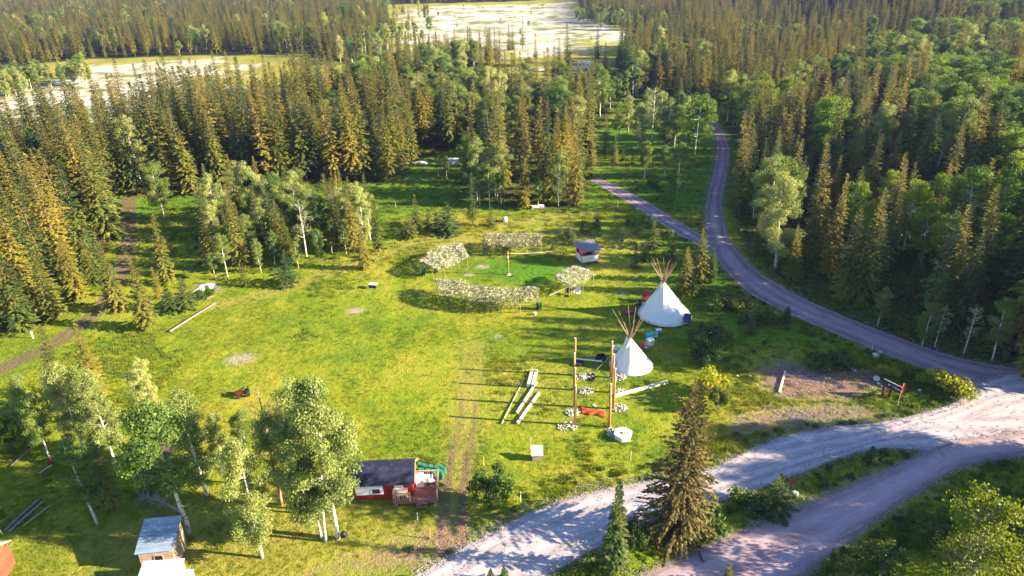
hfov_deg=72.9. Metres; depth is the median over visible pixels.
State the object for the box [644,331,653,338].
cooler
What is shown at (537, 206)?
board heap
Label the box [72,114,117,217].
spruce tree
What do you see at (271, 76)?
spruce tree
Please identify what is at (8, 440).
tree
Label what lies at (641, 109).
aspen tree
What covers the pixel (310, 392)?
aspen tree
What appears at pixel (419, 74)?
aspen tree
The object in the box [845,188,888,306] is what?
spruce tree
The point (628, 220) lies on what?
young spruce
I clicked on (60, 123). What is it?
spruce tree
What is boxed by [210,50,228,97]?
spruce tree
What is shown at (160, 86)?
spruce tree
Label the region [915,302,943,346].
aspen tree
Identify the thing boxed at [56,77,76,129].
spruce tree
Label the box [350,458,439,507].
red cabin
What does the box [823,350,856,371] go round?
willow bush
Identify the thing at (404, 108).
spruce tree
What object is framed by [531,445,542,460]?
notice board
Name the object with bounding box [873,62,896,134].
spruce tree
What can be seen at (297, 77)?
spruce tree
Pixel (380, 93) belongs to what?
spruce tree
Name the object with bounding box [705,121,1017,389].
forest road
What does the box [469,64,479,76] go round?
aspen tree
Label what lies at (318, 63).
spruce tree
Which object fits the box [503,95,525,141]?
aspen tree
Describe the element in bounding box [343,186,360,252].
spruce tree
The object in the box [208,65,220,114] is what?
spruce tree
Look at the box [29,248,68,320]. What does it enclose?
spruce tree
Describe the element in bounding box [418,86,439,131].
aspen tree
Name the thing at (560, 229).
young spruce
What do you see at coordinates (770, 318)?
willow bush
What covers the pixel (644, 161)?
aspen tree
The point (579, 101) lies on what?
aspen tree
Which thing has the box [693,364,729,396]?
willow bush
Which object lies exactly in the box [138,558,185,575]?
lean to
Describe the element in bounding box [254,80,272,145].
spruce tree
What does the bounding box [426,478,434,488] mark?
barbecue
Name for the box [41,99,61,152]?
spruce tree
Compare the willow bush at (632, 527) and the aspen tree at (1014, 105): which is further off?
the aspen tree at (1014, 105)
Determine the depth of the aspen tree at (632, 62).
236.20 m
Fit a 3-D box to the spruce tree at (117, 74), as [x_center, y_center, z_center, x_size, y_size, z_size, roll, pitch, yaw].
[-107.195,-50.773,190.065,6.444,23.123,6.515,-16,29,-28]
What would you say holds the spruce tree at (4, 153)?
on the ground
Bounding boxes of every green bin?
[420,268,425,275]
[536,302,541,309]
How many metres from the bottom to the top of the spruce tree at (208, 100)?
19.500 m
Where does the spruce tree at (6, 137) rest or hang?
on the ground
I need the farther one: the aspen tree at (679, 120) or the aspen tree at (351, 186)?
the aspen tree at (679, 120)
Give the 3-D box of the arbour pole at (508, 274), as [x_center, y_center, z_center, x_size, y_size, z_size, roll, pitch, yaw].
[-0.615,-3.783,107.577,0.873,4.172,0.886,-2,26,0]
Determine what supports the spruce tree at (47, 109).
on the ground
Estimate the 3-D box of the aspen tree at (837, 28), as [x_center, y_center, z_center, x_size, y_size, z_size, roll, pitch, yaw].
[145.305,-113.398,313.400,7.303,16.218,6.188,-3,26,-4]
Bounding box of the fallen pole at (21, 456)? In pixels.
[10,445,35,466]
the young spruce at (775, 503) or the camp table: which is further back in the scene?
the camp table
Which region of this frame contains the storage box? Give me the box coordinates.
[180,569,194,575]
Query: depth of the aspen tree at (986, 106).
121.70 m
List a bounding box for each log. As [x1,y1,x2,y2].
[4,499,38,530]
[7,500,43,532]
[22,505,49,526]
[168,303,214,332]
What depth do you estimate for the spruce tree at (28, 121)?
159.65 m
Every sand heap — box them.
[192,286,203,292]
[197,282,216,288]
[413,160,427,164]
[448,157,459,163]
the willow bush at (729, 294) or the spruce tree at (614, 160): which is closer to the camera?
the willow bush at (729, 294)
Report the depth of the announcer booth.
111.38 m
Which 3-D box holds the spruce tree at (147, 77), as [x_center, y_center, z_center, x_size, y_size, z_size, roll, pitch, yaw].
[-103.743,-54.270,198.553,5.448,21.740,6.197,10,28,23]
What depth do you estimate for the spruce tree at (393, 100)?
167.62 m
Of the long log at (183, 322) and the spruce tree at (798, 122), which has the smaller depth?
the long log at (183, 322)
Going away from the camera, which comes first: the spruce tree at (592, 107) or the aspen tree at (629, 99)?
the spruce tree at (592, 107)
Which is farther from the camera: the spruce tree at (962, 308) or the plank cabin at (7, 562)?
the spruce tree at (962, 308)
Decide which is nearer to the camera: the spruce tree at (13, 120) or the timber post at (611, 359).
the timber post at (611, 359)
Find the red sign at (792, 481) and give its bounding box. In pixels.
[788,479,795,489]
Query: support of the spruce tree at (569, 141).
on the ground
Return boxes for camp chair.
[574,287,580,297]
[637,341,645,348]
[640,290,649,302]
[683,313,690,326]
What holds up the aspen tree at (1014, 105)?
on the ground
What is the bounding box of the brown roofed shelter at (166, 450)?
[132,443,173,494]
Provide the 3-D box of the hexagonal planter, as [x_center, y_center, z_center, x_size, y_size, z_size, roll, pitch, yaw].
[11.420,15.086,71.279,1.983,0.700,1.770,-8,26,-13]
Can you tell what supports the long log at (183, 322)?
on the ground
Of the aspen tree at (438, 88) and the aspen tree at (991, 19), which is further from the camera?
the aspen tree at (991, 19)
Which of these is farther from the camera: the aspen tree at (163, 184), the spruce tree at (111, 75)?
the spruce tree at (111, 75)
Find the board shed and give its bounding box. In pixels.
[134,515,186,564]
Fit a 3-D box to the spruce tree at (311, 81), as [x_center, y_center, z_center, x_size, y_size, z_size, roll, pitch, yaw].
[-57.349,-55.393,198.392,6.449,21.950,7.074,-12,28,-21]
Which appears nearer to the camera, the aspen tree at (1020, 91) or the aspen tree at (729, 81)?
the aspen tree at (1020, 91)
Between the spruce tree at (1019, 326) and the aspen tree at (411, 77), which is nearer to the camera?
the spruce tree at (1019, 326)
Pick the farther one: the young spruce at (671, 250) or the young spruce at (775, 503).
the young spruce at (671, 250)
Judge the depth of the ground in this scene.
87.89 m
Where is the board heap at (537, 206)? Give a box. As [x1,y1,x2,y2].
[530,204,544,209]
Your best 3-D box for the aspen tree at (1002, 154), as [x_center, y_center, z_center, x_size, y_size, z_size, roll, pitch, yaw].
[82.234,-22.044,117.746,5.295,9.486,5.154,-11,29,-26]
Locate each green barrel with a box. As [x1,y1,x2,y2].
[431,469,436,477]
[438,469,443,479]
[440,464,446,475]
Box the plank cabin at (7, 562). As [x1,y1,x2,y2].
[0,540,15,575]
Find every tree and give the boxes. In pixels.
[0,97,21,163]
[0,116,38,189]
[0,120,53,221]
[0,131,20,200]
[0,152,19,198]
[0,181,45,280]
[0,199,10,242]
[0,251,40,334]
[0,382,71,457]
[0,495,5,534]
[3,103,42,177]
[6,112,37,184]
[6,374,42,433]
[7,127,48,205]
[7,133,31,186]
[8,135,41,189]
[9,79,30,131]
[10,143,51,236]
[12,184,63,293]
[13,80,49,171]
[16,395,53,455]
[17,165,56,261]
[18,89,34,132]
[18,128,46,177]
[20,91,47,169]
[22,153,78,276]
[28,148,75,247]
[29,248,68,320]
[31,75,60,146]
[31,78,47,132]
[33,119,54,187]
[35,148,72,244]
[37,116,82,217]
[37,324,73,418]
[38,360,95,452]
[39,88,58,137]
[41,98,86,210]
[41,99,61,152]
[42,113,62,160]
[43,124,84,211]
[46,119,66,187]
[47,436,103,525]
[48,90,63,136]
[51,94,90,210]
[53,104,75,156]
[54,159,103,270]
[55,106,82,191]
[55,236,89,302]
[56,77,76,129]
[60,100,86,148]
[61,77,83,130]
[62,126,90,163]
[64,364,105,447]
[65,103,96,207]
[66,83,90,143]
[67,114,104,206]
[70,128,131,242]
[71,86,97,136]
[71,368,125,462]
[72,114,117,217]
[72,323,111,400]
[77,89,100,146]
[79,99,105,167]
[80,238,101,286]
[83,117,122,220]
[85,69,112,131]
[85,438,123,510]
[90,97,118,187]
[94,82,114,156]
[94,93,127,178]
[96,82,117,142]
[96,243,129,314]
[99,101,140,194]
[104,73,130,155]
[109,73,130,124]
[110,114,152,180]
[111,58,131,120]
[113,399,202,534]
[116,106,142,194]
[120,369,144,417]
[121,93,147,164]
[127,81,158,161]
[127,259,160,330]
[128,357,162,415]
[131,64,148,123]
[132,83,156,145]
[132,483,179,516]
[137,160,173,217]
[138,74,162,142]
[140,92,173,179]
[142,59,157,122]
[147,81,165,159]
[148,66,166,101]
[148,72,160,124]
[150,214,176,284]
[150,267,162,298]
[154,62,175,123]
[154,67,178,129]
[154,106,182,179]
[155,71,170,124]
[155,387,223,496]
[156,82,174,144]
[156,91,178,156]
[158,64,182,128]
[159,51,176,98]
[162,95,202,196]
[168,86,195,163]
[169,65,194,154]
[175,48,189,113]
[175,64,196,137]
[182,76,200,139]
[184,69,209,166]
[185,87,203,162]
[188,71,208,156]
[191,77,222,173]
[191,98,210,175]
[194,60,209,113]
[197,68,210,124]
[197,204,216,269]
[202,104,231,189]
[203,71,224,149]
[203,76,218,120]
[203,203,224,252]
[205,74,233,168]
[205,251,216,278]
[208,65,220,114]
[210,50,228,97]
[212,79,236,155]
[213,435,274,558]
[214,72,229,115]
[220,160,267,214]
[221,83,236,152]
[221,184,243,247]
[224,195,249,270]
[227,102,246,179]
[227,409,251,456]
[228,92,253,181]
[229,70,248,137]
[235,83,261,169]
[235,213,257,256]
[239,383,284,505]
[241,92,262,177]
[244,182,264,228]
[246,80,263,163]
[248,92,277,174]
[248,196,279,223]
[249,375,316,503]
[251,73,262,140]
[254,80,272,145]
[254,84,271,159]
[259,175,283,253]
[261,82,293,171]
[262,173,279,194]
[264,75,284,138]
[264,231,279,263]
[265,72,284,141]
[265,84,295,176]
[267,61,289,131]
[267,184,282,211]
[267,191,294,232]
[269,172,280,193]
[269,398,358,542]
[278,181,298,210]
[278,194,303,234]
[279,374,363,539]
[280,212,295,263]
[281,61,294,134]
[282,54,299,110]
[284,85,298,167]
[287,78,317,181]
[289,95,305,170]
[290,168,308,186]
[290,199,314,256]
[293,62,310,109]
[294,71,309,141]
[294,183,316,230]
[296,68,308,128]
[299,76,327,180]
[303,52,319,112]
[303,193,327,240]
[304,54,319,107]
[304,93,331,166]
[313,99,337,139]
[314,49,334,104]
[317,92,336,175]
[320,62,335,123]
[320,99,342,182]
[322,89,347,131]
[324,186,350,238]
[324,223,335,253]
[328,63,342,94]
[328,177,345,250]
[334,73,344,92]
[335,83,364,180]
[336,73,350,145]
[337,224,347,254]
[339,181,369,235]
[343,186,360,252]
[344,61,363,102]
[345,76,364,128]
[345,97,364,174]
[346,60,362,128]
[347,78,373,172]
[347,81,365,155]
[348,62,376,103]
[348,70,368,131]
[350,187,371,243]
[355,75,371,109]
[356,53,371,63]
[357,191,377,239]
[364,71,380,145]
[368,78,384,139]
[368,103,388,181]
[369,56,379,64]
[371,199,384,251]
[373,61,388,96]
[373,64,387,116]
[376,66,388,142]
[378,100,397,176]
[384,59,403,132]
[385,88,402,171]
[386,65,403,150]
[387,62,401,106]
[396,73,420,161]
[399,64,415,89]
[404,73,415,97]
[406,73,421,95]
[413,70,423,100]
[417,43,430,66]
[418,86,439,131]
[420,56,440,80]
[421,61,433,84]
[426,46,445,61]
[431,52,441,74]
[433,76,445,104]
[434,153,441,167]
[435,57,456,80]
[436,69,456,149]
[437,49,451,73]
[437,79,464,124]
[443,155,449,173]
[447,84,481,140]
[452,65,469,113]
[452,78,465,100]
[456,130,482,168]
[457,67,478,109]
[462,111,476,181]
[463,101,475,171]
[463,137,487,200]
[464,74,478,101]
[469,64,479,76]
[470,99,496,151]
[472,167,484,204]
[476,75,488,99]
[478,65,507,100]
[480,90,512,143]
[480,93,499,182]
[480,142,514,198]
[481,164,495,206]
[485,92,512,187]
[488,92,504,145]
[489,98,502,150]
[495,170,504,204]
[496,90,509,147]
[501,91,512,128]
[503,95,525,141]
[511,82,532,158]
[511,82,536,130]
[513,109,535,195]
[516,61,532,95]
[517,157,531,208]
[530,77,551,108]
[530,77,552,146]
[533,177,542,200]
[534,155,545,203]
[535,95,553,179]
[536,84,548,104]
[542,117,565,199]
[543,83,573,138]
[544,75,574,123]
[548,152,570,207]
[549,108,567,178]
[551,60,570,89]
[557,102,574,177]
[561,128,585,206]
[562,103,578,175]
[566,95,587,143]
[573,71,588,95]
[578,160,587,188]
[579,71,598,146]
[586,126,596,165]
[591,63,608,116]
[601,115,610,153]
[611,102,629,140]
[611,134,618,163]
[619,44,635,70]
[623,95,635,132]
[625,52,648,94]
[625,57,639,95]
[628,102,650,150]
[633,379,719,567]
[634,49,652,89]
[639,140,653,178]
[640,87,663,142]
[640,88,653,115]
[648,45,658,87]
[650,25,667,51]
[651,42,668,72]
[651,91,670,139]
[657,97,680,145]
[658,144,671,177]
[660,48,676,91]
[665,104,686,146]
[667,40,687,69]
[674,42,690,86]
[675,90,685,111]
[675,172,680,193]
[679,95,696,139]
[689,38,712,78]
[707,247,718,282]
[718,69,738,121]
[727,125,751,213]
[730,74,751,125]
[731,110,752,181]
[731,125,759,205]
[732,81,757,122]
[732,89,755,166]
[733,18,746,30]
[735,68,759,137]
[741,79,781,122]
[741,170,763,218]
[744,74,767,150]
[748,214,762,256]
[749,155,798,239]
[750,132,783,213]
[752,105,768,168]
[752,153,802,232]
[753,170,806,268]
[754,138,769,193]
[757,68,775,132]
[757,71,771,97]
[770,126,781,159]
[773,75,805,116]
[775,67,785,84]
[775,156,793,228]
[780,156,807,247]
[780,160,809,229]
[782,59,795,74]
[782,225,803,280]
[783,139,804,222]
[784,59,813,93]
[787,86,806,153]
[788,104,803,166]
[795,72,812,146]
[799,94,824,174]
[801,58,815,72]
[802,142,831,242]
[802,175,825,262]
[805,148,826,216]
[807,68,831,142]
[807,94,859,155]
[808,52,825,91]
[809,132,833,205]
[812,55,829,93]
[818,173,849,278]
[819,102,840,177]
[821,87,835,155]
[827,20,840,38]
[828,53,848,80]
[828,205,864,303]
[829,93,843,162]
[831,43,855,70]
[834,77,846,97]
[835,73,853,136]
[836,59,856,87]
[836,181,872,249]
[840,92,872,180]
[840,110,873,189]
[842,80,867,156]
[845,98,862,170]
[845,120,866,199]
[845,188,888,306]
[846,92,873,166]
[848,71,869,131]
[850,198,887,263]
[851,56,861,95]
[852,134,884,213]
[861,101,900,172]
[863,213,891,292]
[865,14,878,37]
[865,39,883,60]
[867,79,908,171]
[872,43,889,61]
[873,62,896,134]
[873,152,908,258]
[874,131,901,207]
[875,169,903,213]
[875,287,894,325]
[877,87,904,110]
[881,190,902,271]
[885,38,900,55]
[888,160,908,228]
[891,72,909,150]
[895,34,906,55]
[895,96,919,173]
[895,179,934,250]
[898,99,931,143]
[900,34,932,55]
[900,72,931,143]
[900,90,921,119]
[901,90,943,154]
[903,104,929,162]
[906,95,941,187]
[908,201,944,261]
[911,39,925,66]
[912,108,943,190]
[914,73,935,88]
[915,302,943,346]
[918,104,945,159]
[922,172,961,220]
[924,34,941,52]
[925,68,938,109]
[927,82,947,96]
[927,181,961,258]
[929,212,973,276]
[930,41,937,53]
[930,207,975,306]
[931,480,1023,575]
[932,122,966,202]
[933,95,965,168]
[933,203,973,316]
[933,235,969,327]
[934,305,951,347]
[935,38,952,53]
[936,83,964,104]
[937,164,1006,237]
[938,74,960,86]
[939,93,983,167]
[940,80,971,100]
[941,229,987,336]
[942,86,972,102]
[942,511,999,575]
[946,42,957,53]
[956,23,984,41]
[956,37,968,54]
[957,81,991,177]
[961,71,996,129]
[961,72,994,90]
[961,98,1003,166]
[962,100,993,189]
[962,183,1001,299]
[963,63,987,78]
[963,304,985,353]
[965,158,995,225]
[967,38,989,55]
[970,212,1020,277]
[971,167,1023,232]
[973,38,988,55]
[974,26,991,38]
[975,121,1010,155]
[977,73,1015,88]
[977,86,1008,178]
[977,130,1017,168]
[979,86,1021,147]
[981,83,1015,104]
[982,121,1023,173]
[983,21,1001,41]
[983,31,1000,76]
[984,17,998,39]
[984,76,1013,94]
[985,296,1015,360]
[987,65,1009,74]
[990,19,1006,40]
[990,68,1008,75]
[994,128,1023,182]
[995,39,1004,57]
[996,223,1023,279]
[997,57,1023,69]
[997,233,1023,300]
[1002,20,1017,41]
[1003,39,1023,97]
[1003,68,1023,83]
[1007,84,1023,123]
[1007,108,1023,125]
[1007,272,1023,351]
[1008,22,1023,54]
[1010,81,1022,95]
[1012,340,1023,377]
[1013,61,1023,97]
[1013,209,1023,225]
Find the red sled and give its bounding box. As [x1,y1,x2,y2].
[623,309,635,314]
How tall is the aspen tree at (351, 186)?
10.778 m
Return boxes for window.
[371,488,380,493]
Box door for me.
[394,485,402,495]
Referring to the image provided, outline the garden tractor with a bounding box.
[235,386,249,398]
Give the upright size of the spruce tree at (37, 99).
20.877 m
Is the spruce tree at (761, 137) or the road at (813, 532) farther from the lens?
the spruce tree at (761, 137)
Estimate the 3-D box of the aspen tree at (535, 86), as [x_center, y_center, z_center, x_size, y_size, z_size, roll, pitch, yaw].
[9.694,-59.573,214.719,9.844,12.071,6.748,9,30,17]
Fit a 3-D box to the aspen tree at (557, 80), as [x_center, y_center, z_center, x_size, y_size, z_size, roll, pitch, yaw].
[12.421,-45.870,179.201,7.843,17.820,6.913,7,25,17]
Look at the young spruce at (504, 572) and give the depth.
55.04 m
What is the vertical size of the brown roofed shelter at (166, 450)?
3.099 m
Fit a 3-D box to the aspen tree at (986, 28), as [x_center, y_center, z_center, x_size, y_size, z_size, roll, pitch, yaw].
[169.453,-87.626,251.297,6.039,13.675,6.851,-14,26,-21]
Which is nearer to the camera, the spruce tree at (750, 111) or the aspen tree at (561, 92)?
the spruce tree at (750, 111)
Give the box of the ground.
[0,0,1023,575]
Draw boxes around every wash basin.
[576,360,583,366]
[613,345,618,350]
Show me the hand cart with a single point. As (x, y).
(601, 356)
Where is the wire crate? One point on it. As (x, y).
(649, 340)
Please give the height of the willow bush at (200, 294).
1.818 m
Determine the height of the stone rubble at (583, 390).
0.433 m
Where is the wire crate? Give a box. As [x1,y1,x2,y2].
[646,337,654,345]
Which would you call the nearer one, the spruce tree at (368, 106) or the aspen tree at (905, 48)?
the spruce tree at (368, 106)
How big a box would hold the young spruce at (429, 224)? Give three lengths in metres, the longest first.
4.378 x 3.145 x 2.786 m
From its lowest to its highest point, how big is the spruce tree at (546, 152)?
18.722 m
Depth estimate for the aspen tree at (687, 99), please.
178.38 m
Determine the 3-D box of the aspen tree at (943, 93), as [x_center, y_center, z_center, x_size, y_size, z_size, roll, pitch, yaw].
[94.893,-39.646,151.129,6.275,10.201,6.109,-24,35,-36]
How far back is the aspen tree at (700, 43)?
246.57 m
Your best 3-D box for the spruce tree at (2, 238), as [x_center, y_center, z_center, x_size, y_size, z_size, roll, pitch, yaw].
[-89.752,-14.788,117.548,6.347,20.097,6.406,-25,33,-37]
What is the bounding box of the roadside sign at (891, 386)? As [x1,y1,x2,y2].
[881,379,904,397]
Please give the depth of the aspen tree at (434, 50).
255.37 m
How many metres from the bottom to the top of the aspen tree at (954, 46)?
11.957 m
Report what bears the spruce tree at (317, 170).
on the ground
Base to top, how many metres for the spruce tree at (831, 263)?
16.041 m
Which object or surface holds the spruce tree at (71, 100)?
on the ground
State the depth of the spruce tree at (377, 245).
116.34 m
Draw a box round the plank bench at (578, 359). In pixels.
[576,358,601,364]
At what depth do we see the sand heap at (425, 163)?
168.59 m
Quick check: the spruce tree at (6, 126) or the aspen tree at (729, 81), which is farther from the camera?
the aspen tree at (729, 81)
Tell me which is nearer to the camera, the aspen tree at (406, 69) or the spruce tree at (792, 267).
the spruce tree at (792, 267)
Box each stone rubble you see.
[557,421,578,430]
[564,409,580,416]
[576,373,589,379]
[577,387,594,394]
[607,428,615,436]
[611,403,627,411]
[612,388,626,392]
[616,373,626,380]
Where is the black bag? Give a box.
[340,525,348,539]
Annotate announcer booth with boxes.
[574,239,600,265]
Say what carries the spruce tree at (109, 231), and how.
on the ground
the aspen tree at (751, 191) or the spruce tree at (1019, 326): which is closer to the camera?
the spruce tree at (1019, 326)
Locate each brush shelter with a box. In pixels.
[419,242,468,275]
[435,278,539,312]
[483,232,542,253]
[553,265,596,297]
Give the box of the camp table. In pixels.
[368,282,377,288]
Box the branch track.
[591,178,719,252]
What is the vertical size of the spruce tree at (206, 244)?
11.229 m
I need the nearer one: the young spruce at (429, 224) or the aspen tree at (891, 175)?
the aspen tree at (891, 175)
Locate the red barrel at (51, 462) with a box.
[46,456,54,464]
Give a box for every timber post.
[571,352,575,390]
[572,338,575,375]
[572,367,575,407]
[573,384,576,426]
[606,383,611,428]
[608,341,612,378]
[611,353,614,393]
[611,368,616,410]
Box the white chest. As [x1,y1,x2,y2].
[424,474,432,482]
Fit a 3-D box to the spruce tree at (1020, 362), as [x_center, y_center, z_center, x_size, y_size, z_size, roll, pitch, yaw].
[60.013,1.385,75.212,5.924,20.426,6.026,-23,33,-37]
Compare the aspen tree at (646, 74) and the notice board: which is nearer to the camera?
the notice board
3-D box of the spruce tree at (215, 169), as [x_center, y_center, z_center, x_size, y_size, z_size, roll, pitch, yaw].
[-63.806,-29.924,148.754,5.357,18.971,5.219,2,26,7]
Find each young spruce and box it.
[155,285,183,315]
[172,277,202,313]
[237,266,249,288]
[273,267,289,290]
[276,248,303,287]
[400,212,420,240]
[408,194,425,227]
[423,210,434,230]
[429,212,442,232]
[432,201,463,237]
[485,204,497,227]
[487,568,492,575]
[499,566,508,575]
[549,239,555,250]
[556,224,565,238]
[561,216,575,242]
[566,225,576,245]
[579,219,585,232]
[591,207,602,228]
[625,211,630,224]
[627,155,635,166]
[628,245,640,269]
[631,216,636,226]
[638,239,650,261]
[647,216,662,249]
[662,230,677,261]
[689,275,700,299]
[723,565,733,575]
[743,313,757,334]
[753,472,800,526]
[780,306,791,324]
[860,446,880,466]
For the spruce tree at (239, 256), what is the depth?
109.73 m
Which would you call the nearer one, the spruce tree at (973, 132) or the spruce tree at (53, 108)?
the spruce tree at (973, 132)
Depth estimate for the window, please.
63.32 m
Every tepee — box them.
[609,307,652,375]
[638,258,692,327]
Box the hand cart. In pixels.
[595,353,608,361]
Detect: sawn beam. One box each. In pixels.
[516,381,536,413]
[516,392,539,423]
[526,369,533,386]
[531,369,537,386]
[615,380,668,396]
[778,370,785,393]
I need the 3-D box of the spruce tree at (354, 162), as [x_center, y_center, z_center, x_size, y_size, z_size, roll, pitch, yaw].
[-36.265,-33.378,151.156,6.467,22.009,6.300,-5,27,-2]
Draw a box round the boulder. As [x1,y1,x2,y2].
[873,375,879,380]
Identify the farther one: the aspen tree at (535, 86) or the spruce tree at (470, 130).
the aspen tree at (535, 86)
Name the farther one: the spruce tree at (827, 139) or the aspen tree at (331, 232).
the spruce tree at (827, 139)
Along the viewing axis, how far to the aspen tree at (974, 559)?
50.98 m
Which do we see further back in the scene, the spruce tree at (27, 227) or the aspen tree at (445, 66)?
the aspen tree at (445, 66)
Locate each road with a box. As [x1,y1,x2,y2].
[417,368,1023,575]
[644,432,1023,575]
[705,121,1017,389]
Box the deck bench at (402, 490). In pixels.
[396,488,407,497]
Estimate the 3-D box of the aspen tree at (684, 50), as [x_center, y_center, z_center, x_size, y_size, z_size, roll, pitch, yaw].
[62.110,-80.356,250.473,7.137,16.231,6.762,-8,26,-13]
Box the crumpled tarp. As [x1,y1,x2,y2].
[581,407,605,417]
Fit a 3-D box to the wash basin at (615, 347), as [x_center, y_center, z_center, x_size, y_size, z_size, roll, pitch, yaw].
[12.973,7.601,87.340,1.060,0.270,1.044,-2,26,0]
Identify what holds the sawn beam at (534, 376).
on the ground
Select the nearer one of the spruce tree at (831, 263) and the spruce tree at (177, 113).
the spruce tree at (831, 263)
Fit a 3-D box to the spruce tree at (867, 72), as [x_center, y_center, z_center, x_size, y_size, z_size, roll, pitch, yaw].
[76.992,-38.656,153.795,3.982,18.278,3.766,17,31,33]
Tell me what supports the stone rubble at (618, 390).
on the ground
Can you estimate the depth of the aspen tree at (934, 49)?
227.65 m
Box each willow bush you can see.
[188,285,214,299]
[466,460,514,509]
[622,515,649,553]
[646,178,659,187]
[687,321,722,345]
[688,337,722,367]
[692,496,729,537]
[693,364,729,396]
[707,323,733,342]
[707,384,732,409]
[714,289,750,307]
[727,485,766,516]
[756,308,782,323]
[804,349,822,363]
[804,350,833,372]
[821,548,866,575]
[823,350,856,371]
[855,535,909,575]
[876,364,901,377]
[890,362,914,376]
[911,512,953,543]
[915,370,946,384]
[921,367,974,397]
[948,374,981,400]
[977,513,1023,567]
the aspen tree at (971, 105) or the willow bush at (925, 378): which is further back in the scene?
the aspen tree at (971, 105)
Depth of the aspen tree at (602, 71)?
206.95 m
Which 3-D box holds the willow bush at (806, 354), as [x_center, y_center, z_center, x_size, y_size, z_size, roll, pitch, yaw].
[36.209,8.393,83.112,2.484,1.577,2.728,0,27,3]
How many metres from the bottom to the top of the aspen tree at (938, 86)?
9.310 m
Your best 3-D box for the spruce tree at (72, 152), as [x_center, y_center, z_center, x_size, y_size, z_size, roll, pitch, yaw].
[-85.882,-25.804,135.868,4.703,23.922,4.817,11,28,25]
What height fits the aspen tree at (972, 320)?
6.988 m
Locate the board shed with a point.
(162, 538)
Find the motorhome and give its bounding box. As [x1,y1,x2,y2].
[578,61,594,68]
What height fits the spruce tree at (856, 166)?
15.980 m
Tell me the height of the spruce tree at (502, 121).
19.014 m
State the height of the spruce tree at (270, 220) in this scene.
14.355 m
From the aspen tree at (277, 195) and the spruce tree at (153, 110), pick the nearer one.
the aspen tree at (277, 195)
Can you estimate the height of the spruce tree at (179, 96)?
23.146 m
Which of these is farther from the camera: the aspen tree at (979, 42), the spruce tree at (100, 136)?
the aspen tree at (979, 42)
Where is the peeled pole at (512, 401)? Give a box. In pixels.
[501,378,524,423]
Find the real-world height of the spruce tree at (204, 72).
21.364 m
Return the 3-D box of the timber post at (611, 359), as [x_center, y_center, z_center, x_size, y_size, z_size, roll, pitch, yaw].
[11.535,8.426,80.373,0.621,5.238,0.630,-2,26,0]
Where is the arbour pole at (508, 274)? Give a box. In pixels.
[506,251,510,275]
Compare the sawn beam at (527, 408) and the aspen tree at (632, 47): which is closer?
the sawn beam at (527, 408)
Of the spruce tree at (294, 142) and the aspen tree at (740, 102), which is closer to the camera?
the spruce tree at (294, 142)
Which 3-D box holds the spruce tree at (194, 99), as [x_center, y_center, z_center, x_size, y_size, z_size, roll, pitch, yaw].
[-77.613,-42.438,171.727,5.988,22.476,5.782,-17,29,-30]
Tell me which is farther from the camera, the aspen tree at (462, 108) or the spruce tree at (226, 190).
the aspen tree at (462, 108)
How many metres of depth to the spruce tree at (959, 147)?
113.88 m
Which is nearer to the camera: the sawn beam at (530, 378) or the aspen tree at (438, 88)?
the sawn beam at (530, 378)
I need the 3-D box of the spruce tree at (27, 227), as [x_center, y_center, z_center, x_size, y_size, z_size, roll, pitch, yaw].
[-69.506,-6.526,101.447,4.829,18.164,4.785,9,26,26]
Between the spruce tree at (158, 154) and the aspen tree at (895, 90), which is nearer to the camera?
the spruce tree at (158, 154)
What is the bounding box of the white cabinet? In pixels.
[415,472,423,487]
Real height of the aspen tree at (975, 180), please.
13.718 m
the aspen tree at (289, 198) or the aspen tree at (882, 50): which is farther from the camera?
the aspen tree at (882, 50)
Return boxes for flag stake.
[897,383,905,405]
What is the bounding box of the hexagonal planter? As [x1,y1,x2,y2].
[614,427,631,442]
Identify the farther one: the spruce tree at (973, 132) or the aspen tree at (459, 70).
the aspen tree at (459, 70)
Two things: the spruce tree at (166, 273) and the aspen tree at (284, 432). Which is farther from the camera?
the spruce tree at (166, 273)

